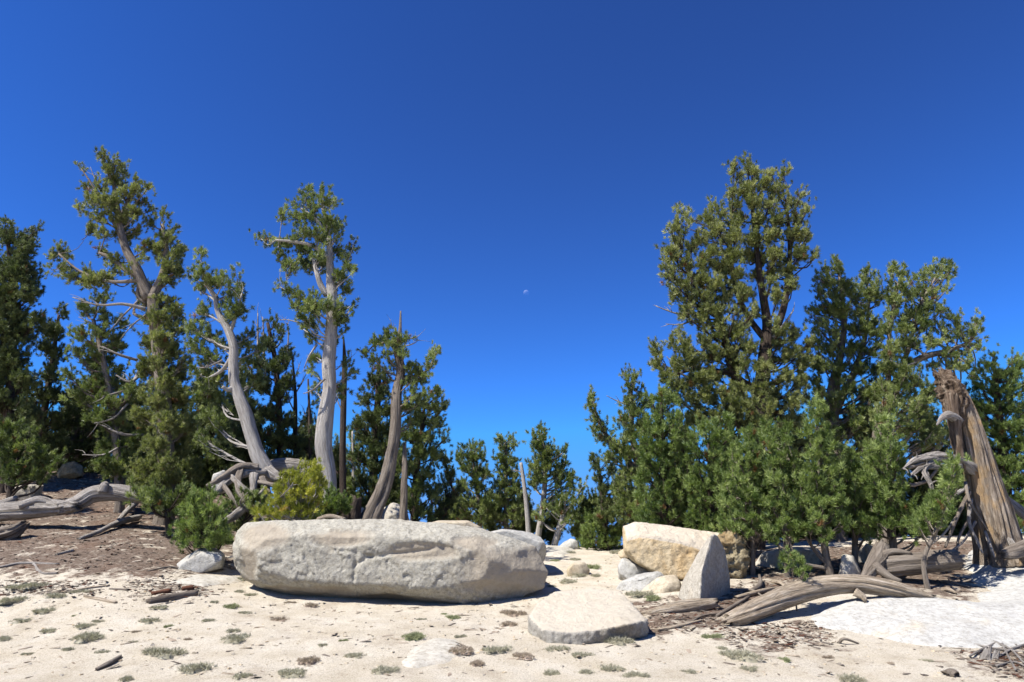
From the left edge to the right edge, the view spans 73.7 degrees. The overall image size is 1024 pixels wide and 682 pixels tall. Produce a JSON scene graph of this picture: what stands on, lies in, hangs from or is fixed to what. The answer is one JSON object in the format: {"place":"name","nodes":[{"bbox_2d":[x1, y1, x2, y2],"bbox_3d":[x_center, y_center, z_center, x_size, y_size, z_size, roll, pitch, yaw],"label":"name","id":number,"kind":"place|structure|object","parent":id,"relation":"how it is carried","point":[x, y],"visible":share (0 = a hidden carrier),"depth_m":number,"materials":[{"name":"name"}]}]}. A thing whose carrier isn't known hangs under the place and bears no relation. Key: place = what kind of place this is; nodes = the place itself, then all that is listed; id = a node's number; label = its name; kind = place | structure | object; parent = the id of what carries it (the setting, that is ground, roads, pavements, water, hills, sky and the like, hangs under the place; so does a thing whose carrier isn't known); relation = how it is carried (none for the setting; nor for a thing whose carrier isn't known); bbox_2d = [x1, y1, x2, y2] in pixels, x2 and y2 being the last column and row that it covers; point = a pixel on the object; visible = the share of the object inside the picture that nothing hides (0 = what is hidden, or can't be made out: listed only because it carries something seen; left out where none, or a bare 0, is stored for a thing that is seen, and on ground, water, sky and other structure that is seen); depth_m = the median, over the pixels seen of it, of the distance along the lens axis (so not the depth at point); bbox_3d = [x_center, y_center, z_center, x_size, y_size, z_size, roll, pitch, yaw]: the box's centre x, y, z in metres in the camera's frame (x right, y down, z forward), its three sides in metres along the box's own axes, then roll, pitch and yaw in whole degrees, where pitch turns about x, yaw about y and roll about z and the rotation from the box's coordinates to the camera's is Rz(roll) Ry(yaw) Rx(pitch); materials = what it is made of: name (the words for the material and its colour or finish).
{"place":"outdoors","nodes":[
{"label":"outdoors","id":0,"kind":"place"},
{"bbox_2d":[0,471,1023,681],"bbox_3d":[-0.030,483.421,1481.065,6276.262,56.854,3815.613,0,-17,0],"label":"ground","id":1,"kind":"structure","parent":0,"point":[270,653],"depth_m":8.25,"materials":[{"name":"sand"}]},
{"bbox_2d":[0,520,30,539],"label":"rotten log","id":2,"kind":"object","parent":1,"relation":"on","point":[13,531],"visible":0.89,"depth_m":12.94,"materials":[{"name":"grey wood"}]},
{"bbox_2d":[0,214,52,492],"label":"pine tree","id":3,"kind":"object","parent":1,"relation":"on","point":[18,325],"visible":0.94,"depth_m":18.74,"materials":[{"name":"green plant"}]},
{"bbox_2d":[14,484,43,499],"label":"rock","id":4,"kind":"object","parent":1,"relation":"on","point":[38,492],"visible":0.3,"depth_m":16.66,"materials":[{"name":"stone"}]},
{"bbox_2d":[0,416,67,497],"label":"shrub","id":5,"kind":"object","parent":1,"relation":"on","point":[38,462],"visible":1,"depth_m":15.54,"materials":[{"name":"green plant"}]},
{"bbox_2d":[0,496,83,521],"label":"log","id":6,"kind":"object","parent":1,"relation":"on","point":[34,507],"visible":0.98,"depth_m":13.85,"materials":[{"name":"grey wood"}]},
{"bbox_2d":[19,301,75,455],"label":"pine tree","id":7,"kind":"object","parent":1,"relation":"on","point":[47,393],"visible":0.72,"depth_m":20.26,"materials":[{"name":"green plant"}]},
{"bbox_2d":[57,461,83,478],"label":"rock","id":8,"kind":"object","parent":1,"relation":"on","point":[73,469],"visible":0.85,"depth_m":19.33,"materials":[{"name":"stone"}]},
{"bbox_2d":[69,630,107,643],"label":"cushion plant","id":9,"kind":"object","parent":1,"relation":"on","point":[85,637],"visible":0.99,"depth_m":7.82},
{"bbox_2d":[49,354,140,471],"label":"pine tree","id":10,"kind":"object","parent":1,"relation":"on","point":[86,443],"visible":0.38,"depth_m":20.74,"materials":[{"name":"green plant"}]},
{"bbox_2d":[56,284,146,512],"bbox_3d":[-9.948,1.391,16.985,2.656,6.039,1.935,0,-17,0],"label":"pine tree","id":11,"kind":"object","parent":1,"relation":"on","point":[107,418],"visible":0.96,"depth_m":16.68,"materials":[{"name":"green plant"}]},
{"bbox_2d":[54,481,157,515],"bbox_3d":[-8.375,3.303,14.272,1.989,0.716,0.593,5,-18,-16],"label":"log","id":12,"kind":"object","parent":1,"relation":"on","point":[101,492],"visible":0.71,"depth_m":14.20,"materials":[{"name":"grey wood"}]},
{"bbox_2d":[76,503,141,539],"bbox_3d":[-8.371,3.817,14.725,0.600,1.006,3.456,4,-18,-13],"label":"branch","id":13,"kind":"object","parent":1,"relation":"on","point":[121,519],"visible":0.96,"depth_m":14.36,"materials":[{"name":"grey wood"}]},
{"bbox_2d":[88,368,156,476],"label":"pine tree","id":14,"kind":"object","parent":1,"relation":"on","point":[136,401],"visible":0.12,"depth_m":21.78,"materials":[{"name":"green plant"}]},
{"bbox_2d":[42,145,204,524],"bbox_3d":[-9.210,-0.276,16.631,4.784,9.594,2.903,-8,-19,24],"label":"pine tree","id":15,"kind":"object","parent":1,"relation":"on","point":[166,396],"visible":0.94,"depth_m":16.55,"materials":[{"name":"green plant"}]},
{"bbox_2d":[123,474,197,537],"bbox_3d":[-7.097,3.460,13.836,1.486,1.558,1.313,-14,-22,39],"label":"shrub","id":16,"kind":"object","parent":1,"relation":"on","point":[165,505],"visible":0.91,"depth_m":13.75,"materials":[{"name":"green plant"}]},
{"bbox_2d":[140,646,188,658],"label":"cushion plant","id":17,"kind":"object","parent":1,"relation":"on","point":[159,653],"visible":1,"depth_m":7.22,"materials":[{"name":"plant"}]},
{"bbox_2d":[146,590,198,603],"bbox_3d":[-4.803,3.638,9.697,0.105,0.162,0.774,-11,-20,32],"label":"stick","id":18,"kind":"object","parent":1,"relation":"on","point":[168,597],"visible":0.97,"depth_m":9.63,"materials":[{"name":"brown wood"}]},
{"bbox_2d":[177,661,219,674],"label":"cushion plant","id":19,"kind":"object","parent":1,"relation":"on","point":[190,668],"visible":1,"depth_m":6.65,"materials":[{"name":"plant"}]},
{"bbox_2d":[166,481,234,553],"bbox_3d":[-5.472,3.314,11.989,1.113,1.672,1.508,8,-19,-25],"label":"shrub","id":20,"kind":"object","parent":1,"relation":"on","point":[196,523],"visible":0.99,"depth_m":11.70,"materials":[{"name":"green plant"}]},
{"bbox_2d":[177,547,224,572],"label":"rock","id":21,"kind":"object","parent":1,"relation":"on","point":[203,560],"visible":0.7,"depth_m":11.43,"materials":[{"name":"white stone"}]},
{"bbox_2d":[169,574,241,586],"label":"rock","id":22,"kind":"object","parent":1,"relation":"on","point":[202,580],"visible":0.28,"depth_m":10.81,"materials":[{"name":"stone"}]},
{"bbox_2d":[177,364,235,494],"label":"pine tree","id":23,"kind":"object","parent":1,"relation":"on","point":[212,466],"visible":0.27,"depth_m":20.82,"materials":[{"name":"green plant"}]},
{"bbox_2d":[183,244,283,519],"bbox_3d":[-6.279,1.137,15.232,2.691,6.972,1.752,6,-18,-19],"label":"pine tree","id":24,"kind":"object","parent":1,"relation":"on","point":[219,418],"visible":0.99,"depth_m":15.35,"materials":[{"name":"green plant"}]},
{"bbox_2d":[206,462,317,522],"bbox_3d":[-4.853,2.984,13.687,2.172,1.403,1.199,14,-22,-38],"label":"root mass","id":25,"kind":"object","parent":24,"relation":"attached to","point":[253,472],"visible":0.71,"depth_m":13.59,"materials":[{"name":"grey wood"}]},
{"bbox_2d":[220,631,252,643],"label":"cushion plant","id":26,"kind":"object","parent":1,"relation":"on","point":[234,638],"visible":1,"depth_m":7.76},
{"bbox_2d":[215,363,264,500],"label":"pine tree","id":27,"kind":"object","parent":1,"relation":"on","point":[253,403],"visible":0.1,"depth_m":22.32,"materials":[{"name":"green plant"}]},
{"bbox_2d":[221,485,266,545],"bbox_3d":[-5.152,3.469,13.094,1.036,1.594,0.950,0,-17,0],"label":"shrub","id":28,"kind":"object","parent":1,"relation":"on","point":[246,518],"visible":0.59,"depth_m":13.11,"materials":[{"name":"green plant"}]},
{"bbox_2d":[224,302,307,493],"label":"pine tree","id":29,"kind":"object","parent":1,"relation":"on","point":[279,441],"visible":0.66,"depth_m":18.52,"materials":[{"name":"green plant"}]},
{"bbox_2d":[250,457,328,521],"bbox_3d":[-4.019,3.187,12.152,1.411,2.315,1.303,5,-18,-16],"label":"shrub","id":30,"kind":"object","parent":1,"relation":"on","point":[293,491],"visible":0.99,"depth_m":12.07,"materials":[{"name":"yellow plant"}]},
{"bbox_2d":[270,458,311,471],"bbox_3d":[-4.952,2.773,15.057,1.405,0.376,0.322,0,-17,0],"label":"log","id":31,"kind":"object","parent":1,"relation":"on","point":[281,463],"visible":0.26,"depth_m":14.94,"materials":[{"name":"grey wood"}]},
{"bbox_2d":[277,667,307,678],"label":"cushion plant","id":32,"kind":"object","parent":1,"relation":"on","point":[288,673],"visible":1,"depth_m":6.49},
{"bbox_2d":[284,356,307,520],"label":"dead tree","id":33,"kind":"object","parent":1,"relation":"on","point":[294,408],"visible":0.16,"depth_m":19.07,"materials":[{"name":"plant"}]},
{"bbox_2d":[249,181,360,518],"bbox_3d":[-4.696,0.447,15.130,2.797,8.755,2.154,0,-17,0],"label":"pine tree","id":34,"kind":"object","parent":1,"relation":"on","point":[333,308],"visible":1,"depth_m":15.11,"materials":[{"name":"green plant"}]},
{"bbox_2d":[296,379,319,519],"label":"pine tree","id":35,"kind":"object","parent":1,"relation":"on","point":[303,447],"visible":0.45,"depth_m":18.28,"materials":[{"name":"green plant"}]},
{"bbox_2d":[315,481,353,518],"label":"shrub","id":36,"kind":"object","parent":1,"relation":"on","point":[339,506],"visible":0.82,"depth_m":13.27,"materials":[{"name":"green plant"}]},
{"bbox_2d":[336,339,351,516],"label":"dead tree","id":37,"kind":"object","parent":1,"relation":"on","point":[342,455],"visible":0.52,"depth_m":15.38,"materials":[{"name":"brown wood"}]},
{"bbox_2d":[332,433,356,513],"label":"pine tree","id":38,"kind":"object","parent":1,"relation":"on","point":[335,448],"visible":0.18,"depth_m":20.12,"materials":[{"name":"green plant"}]},
{"bbox_2d":[345,494,361,519],"bbox_3d":[-3.177,3.499,13.772,0.354,0.800,0.356,0,-17,0],"label":"trunk","id":39,"kind":"object","parent":1,"relation":"on","point":[355,512],"visible":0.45,"depth_m":13.71,"materials":[{"name":"brown wood"}]},
{"bbox_2d":[346,424,366,497],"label":"pine tree","id":40,"kind":"object","parent":1,"relation":"on","point":[349,485],"visible":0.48,"depth_m":17.80,"materials":[{"name":"green plant"}]},
{"bbox_2d":[346,353,397,507],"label":"pine tree","id":41,"kind":"object","parent":1,"relation":"on","point":[376,445],"visible":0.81,"depth_m":16.92,"materials":[{"name":"green plant"}]},
{"bbox_2d":[232,519,547,603],"bbox_3d":[-2.051,3.633,11.198,5.241,1.350,2.098,0,-17,0],"label":"boulder","id":42,"kind":"object","parent":1,"relation":"on","point":[416,561],"visible":0.98,"depth_m":10.32,"materials":[{"name":"stone"}]},
{"bbox_2d":[384,439,409,506],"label":"pine tree","id":43,"kind":"object","parent":1,"relation":"on","point":[395,493],"visible":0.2,"depth_m":19.61,"materials":[{"name":"green plant"}]},
{"bbox_2d":[356,311,441,518],"bbox_3d":[-2.419,1.990,14.409,1.894,5.532,1.428,-9,-19,26],"label":"pine tree","id":44,"kind":"object","parent":1,"relation":"on","point":[378,499],"visible":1,"depth_m":14.57,"materials":[{"name":"green plant"}]},
{"bbox_2d":[399,442,407,520],"bbox_3d":[-2.315,3.140,14.741,0.194,2.000,0.243,0,-17,0],"label":"trunk","id":45,"kind":"object","parent":1,"relation":"on","point":[403,512],"visible":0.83,"depth_m":14.66,"materials":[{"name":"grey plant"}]},
{"bbox_2d":[395,384,452,521],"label":"pine tree","id":46,"kind":"object","parent":1,"relation":"on","point":[417,438],"visible":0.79,"depth_m":16.63,"materials":[{"name":"green plant"}]},
{"bbox_2d":[402,638,461,667],"bbox_3d":[-0.839,3.593,7.265,0.900,0.705,1.450,0,-17,0],"label":"rock","id":47,"kind":"object","parent":1,"relation":"on","point":[433,651],"visible":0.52,"depth_m":7.17,"materials":[{"name":"stone"}]},
{"bbox_2d":[428,448,467,521],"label":"pine tree","id":48,"kind":"object","parent":1,"relation":"on","point":[448,479],"visible":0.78,"depth_m":17.39,"materials":[{"name":"green plant"}]},
{"bbox_2d":[450,438,498,527],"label":"pine tree","id":49,"kind":"object","parent":1,"relation":"on","point":[474,471],"visible":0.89,"depth_m":20.34,"materials":[{"name":"green plant"}]},
{"bbox_2d":[480,486,503,531],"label":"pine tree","id":50,"kind":"object","parent":1,"relation":"on","point":[495,526],"visible":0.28,"depth_m":21.53,"materials":[{"name":"green plant"}]},
{"bbox_2d":[0,557,997,680],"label":"litter","id":51,"kind":"object","parent":1,"relation":"on","point":[448,674],"visible":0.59,"depth_m":7.76,"materials":[{"name":"brown plant"}]},
{"bbox_2d":[487,432,524,529],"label":"pine tree","id":52,"kind":"object","parent":1,"relation":"on","point":[505,457],"visible":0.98,"depth_m":20.56,"materials":[{"name":"green plant"}]},
{"bbox_2d":[0,555,1022,681],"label":"pebbles","id":53,"kind":"object","parent":1,"relation":"on","point":[481,652],"visible":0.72,"depth_m":7.90,"materials":[{"name":"beige stone"}]},
{"bbox_2d":[0,474,1023,678],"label":"litter","id":54,"kind":"object","parent":1,"relation":"on","point":[770,633],"visible":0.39,"depth_m":9.81,"materials":[{"name":"brown plant"}]},
{"bbox_2d":[381,503,409,520],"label":"rock","id":55,"kind":"object","parent":54,"relation":"on","point":[391,511],"visible":0.36,"depth_m":15.44,"materials":[{"name":"stone"}]},
{"bbox_2d":[491,529,545,560],"bbox_3d":[-0.043,4.071,13.453,1.394,0.686,1.505,0,-17,0],"label":"boulder","id":56,"kind":"object","parent":1,"relation":"on","point":[537,542],"visible":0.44,"depth_m":12.83,"materials":[{"name":"white stone"}]},
{"bbox_2d":[512,462,530,532],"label":"dead tree","id":57,"kind":"object","parent":1,"relation":"on","point":[527,513],"visible":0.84,"depth_m":18.99,"materials":[{"name":"grey wood"}]},
{"bbox_2d":[509,495,536,532],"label":"shrub","id":58,"kind":"object","parent":1,"relation":"on","point":[523,527],"visible":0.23,"depth_m":21.02,"materials":[{"name":"green plant"}]},
{"bbox_2d":[521,419,579,536],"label":"pine tree","id":59,"kind":"object","parent":1,"relation":"on","point":[545,461],"visible":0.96,"depth_m":19.50,"materials":[{"name":"green plant"}]},
{"bbox_2d":[535,493,566,544],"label":"shrub","id":60,"kind":"object","parent":1,"relation":"on","point":[547,534],"visible":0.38,"depth_m":21.32,"materials":[{"name":"green plant"}]},
{"bbox_2d":[530,474,589,545],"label":"pine tree","id":61,"kind":"object","parent":1,"relation":"on","point":[562,509],"visible":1,"depth_m":18.73,"materials":[{"name":"green plant"}]},
{"bbox_2d":[546,545,573,556],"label":"rock","id":62,"kind":"object","parent":1,"relation":"on","point":[558,551],"visible":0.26,"depth_m":16.55,"materials":[{"name":"stone"}]},
{"bbox_2d":[567,562,589,576],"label":"rock","id":63,"kind":"object","parent":1,"relation":"on","point":[577,567],"visible":0.79,"depth_m":12.63,"materials":[{"name":"beige stone"}]},
{"bbox_2d":[566,485,599,544],"bbox_3d":[2.293,5.126,19.799,1.494,1.883,2.064,0,-17,0],"label":"shrub","id":64,"kind":"object","parent":1,"relation":"on","point":[591,501],"visible":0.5,"depth_m":19.57,"materials":[{"name":"green plant"}]},
{"bbox_2d":[528,588,648,644],"bbox_3d":[0.920,3.449,8.566,1.460,0.578,1.736,0,-17,0],"label":"boulder","id":65,"kind":"object","parent":1,"relation":"on","point":[585,616],"visible":0.92,"depth_m":8.16,"materials":[{"name":"stone"}]},
{"bbox_2d":[575,504,624,550],"bbox_3d":[2.398,5.016,18.159,1.509,1.421,1.625,0,-17,0],"label":"shrub","id":66,"kind":"object","parent":1,"relation":"on","point":[614,536],"visible":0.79,"depth_m":17.69,"materials":[{"name":"green plant"}]},
{"bbox_2d":[588,448,623,549],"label":"pine tree","id":67,"kind":"object","parent":1,"relation":"on","point":[603,490],"visible":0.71,"depth_m":17.86,"materials":[{"name":"green plant"}]},
{"bbox_2d":[583,362,659,521],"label":"pine tree","id":68,"kind":"object","parent":1,"relation":"on","point":[628,469],"visible":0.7,"depth_m":17.27,"materials":[{"name":"green plant"}]},
{"bbox_2d":[618,558,648,579],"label":"rock","id":69,"kind":"object","parent":1,"relation":"on","point":[628,568],"visible":0.45,"depth_m":11.71,"materials":[{"name":"white stone"}]},
{"bbox_2d":[616,571,664,590],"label":"rock","id":70,"kind":"object","parent":1,"relation":"on","point":[638,582],"visible":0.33,"depth_m":10.81,"materials":[{"name":"white stone"}]},
{"bbox_2d":[630,380,693,527],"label":"pine tree","id":71,"kind":"object","parent":1,"relation":"on","point":[661,449],"visible":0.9,"depth_m":14.40,"materials":[{"name":"green plant"}]},
{"bbox_2d":[642,575,681,592],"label":"rock","id":72,"kind":"object","parent":1,"relation":"on","point":[666,583],"visible":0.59,"depth_m":10.53,"materials":[{"name":"beige stone"}]},
{"bbox_2d":[622,522,718,579],"bbox_3d":[2.872,3.747,12.129,1.886,1.066,1.476,0,-17,0],"label":"boulder","id":73,"kind":"object","parent":1,"relation":"on","point":[666,549],"visible":0.73,"depth_m":11.54,"materials":[{"name":"yellow stone"}]},
{"bbox_2d":[650,403,707,529],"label":"pine tree","id":74,"kind":"object","parent":1,"relation":"on","point":[680,523],"visible":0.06,"depth_m":18.62,"materials":[{"name":"green plant"}]},
{"bbox_2d":[640,598,720,614],"bbox_3d":[2.266,3.618,9.276,1.194,0.239,0.142,3,-17,-8],"label":"bark slab","id":75,"kind":"object","parent":1,"relation":"on","point":[693,604],"depth_m":9.25,"materials":[{"name":"beige wood"}]},
{"bbox_2d":[678,534,729,599],"bbox_3d":[2.834,3.485,10.221,0.643,1.126,1.326,-15,-23,40],"label":"boulder","id":76,"kind":"object","parent":1,"relation":"on","point":[707,575],"visible":0.72,"depth_m":9.97,"materials":[{"name":"stone"}]},
{"bbox_2d":[676,410,739,531],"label":"pine tree","id":77,"kind":"object","parent":1,"relation":"on","point":[699,497],"visible":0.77,"depth_m":13.75,"materials":[{"name":"green plant"}]},
{"bbox_2d":[647,151,820,549],"bbox_3d":[5.656,-0.091,17.062,4.996,10.911,3.750,0,-17,0],"label":"pine tree","id":78,"kind":"object","parent":1,"relation":"on","point":[764,400],"visible":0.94,"depth_m":16.65,"materials":[{"name":"green plant"}]},
{"bbox_2d":[718,530,750,578],"bbox_3d":[3.804,3.762,11.939,0.688,0.929,1.090,-4,-18,14],"label":"boulder","id":79,"kind":"object","parent":1,"relation":"on","point":[737,553],"visible":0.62,"depth_m":11.53,"materials":[{"name":"stone"}]},
{"bbox_2d":[717,648,763,662],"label":"cushion plant","id":80,"kind":"object","parent":1,"relation":"on","point":[748,656],"visible":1,"depth_m":7.17,"materials":[{"name":"plant"}]},
{"bbox_2d":[709,421,776,575],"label":"pine","id":81,"kind":"object","parent":1,"relation":"on","point":[744,455],"visible":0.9,"depth_m":11.91,"materials":[{"name":"green plant"}]},
{"bbox_2d":[751,415,810,576],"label":"pine","id":82,"kind":"object","parent":1,"relation":"on","point":[787,503],"visible":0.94,"depth_m":11.60,"materials":[{"name":"green plant"}]},
{"bbox_2d":[755,547,822,567],"bbox_3d":[5.157,4.203,12.886,1.455,0.614,1.322,0,-17,0],"label":"rock","id":83,"kind":"object","parent":1,"relation":"on","point":[768,558],"visible":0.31,"depth_m":12.34,"materials":[{"name":"stone"}]},
{"bbox_2d":[777,544,812,610],"bbox_3d":[3.853,3.301,9.261,0.433,1.083,0.426,0,-17,0],"label":"seedling","id":84,"kind":"object","parent":1,"relation":"on","point":[793,554],"visible":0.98,"depth_m":9.36,"materials":[{"name":"green plant"}]},
{"bbox_2d":[765,413,825,539],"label":"pine tree","id":85,"kind":"object","parent":1,"relation":"on","point":[779,533],"visible":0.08,"depth_m":18.79,"materials":[{"name":"green plant"}]},
{"bbox_2d":[787,390,856,574],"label":"pine","id":86,"kind":"object","parent":1,"relation":"on","point":[819,496],"visible":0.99,"depth_m":11.42,"materials":[{"name":"green plant"}]},
{"bbox_2d":[715,574,936,625],"bbox_3d":[4.208,3.491,9.187,3.441,0.658,0.453,5,-18,-14],"label":"log","id":87,"kind":"object","parent":1,"relation":"on","point":[784,597],"visible":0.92,"depth_m":9.18,"materials":[{"name":"beige wood"}]},
{"bbox_2d":[801,253,891,541],"bbox_3d":[8.604,1.345,17.297,2.547,8.104,3.070,-10,-20,31],"label":"pine tree","id":88,"kind":"object","parent":1,"relation":"on","point":[835,395],"visible":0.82,"depth_m":17.36,"materials":[{"name":"green plant"}]},
{"bbox_2d":[839,554,861,574],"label":"rock","id":89,"kind":"object","parent":1,"relation":"on","point":[848,564],"visible":0.71,"depth_m":11.14,"materials":[{"name":"stone"}]},
{"bbox_2d":[831,443,882,565],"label":"pine","id":90,"kind":"object","parent":1,"relation":"on","point":[853,463],"visible":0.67,"depth_m":11.68,"materials":[{"name":"green plant"}]},
{"bbox_2d":[861,539,911,582],"bbox_3d":[5.781,3.430,10.570,0.982,0.702,0.580,13,-21,-36],"label":"stump","id":91,"kind":"object","parent":1,"relation":"on","point":[878,555],"visible":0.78,"depth_m":10.60,"materials":[{"name":"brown wood"}]},
{"bbox_2d":[852,408,930,550],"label":"pine","id":92,"kind":"object","parent":1,"relation":"on","point":[889,506],"visible":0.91,"depth_m":11.51,"materials":[{"name":"green plant"}]},
{"bbox_2d":[810,550,1023,647],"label":"granite slab","id":93,"kind":"structure","parent":1,"relation":"on","point":[996,613],"depth_m":8.68,"materials":[{"name":"stone"}]},
{"bbox_2d":[881,549,963,578],"bbox_3d":[6.317,3.461,10.591,1.240,0.451,0.347,-5,-18,15],"label":"log","id":94,"kind":"object","parent":1,"relation":"on","point":[899,565],"visible":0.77,"depth_m":10.48,"materials":[{"name":"wood"}]},
{"bbox_2d":[868,256,990,541],"bbox_3d":[10.048,1.353,16.399,4.161,7.739,2.185,5,-18,-15],"label":"pine tree","id":95,"kind":"object","parent":1,"relation":"on","point":[919,414],"visible":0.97,"depth_m":16.39,"materials":[{"name":"green plant"}]},
{"bbox_2d":[898,413,966,535],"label":"pine tree","id":96,"kind":"object","parent":1,"relation":"on","point":[923,488],"visible":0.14,"depth_m":17.55,"materials":[{"name":"green plant"}]},
{"bbox_2d":[902,448,969,588],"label":"pine","id":97,"kind":"object","parent":1,"relation":"on","point":[938,514],"visible":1,"depth_m":10.40,"materials":[{"name":"green plant"}]},
{"bbox_2d":[902,366,1023,567],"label":"broken stump","id":98,"kind":"object","parent":1,"relation":"on","point":[991,521],"visible":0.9,"depth_m":11.58,"materials":[{"name":"brown wood"}]},
{"bbox_2d":[944,434,991,535],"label":"pine tree","id":99,"kind":"object","parent":1,"relation":"on","point":[958,527],"visible":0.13,"depth_m":16.85,"materials":[{"name":"green plant"}]},
{"bbox_2d":[979,646,999,661],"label":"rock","id":100,"kind":"object","parent":1,"relation":"on","point":[986,654],"visible":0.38,"depth_m":7.29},
{"bbox_2d":[966,343,1023,532],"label":"pine tree","id":101,"kind":"object","parent":1,"relation":"on","point":[1000,426],"visible":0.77,"depth_m":16.44,"materials":[{"name":"green plant"}]},
{"bbox_2d":[997,539,1023,559],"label":"log","id":102,"kind":"object","parent":1,"relation":"on","point":[1013,551],"visible":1,"depth_m":10.65,"materials":[{"name":"brown wood"}]},
{"bbox_2d":[0,0,1023,545],"label":"sky","id":103,"kind":"structure","parent":0,"point":[508,175],"materials":[{"name":"blue"}]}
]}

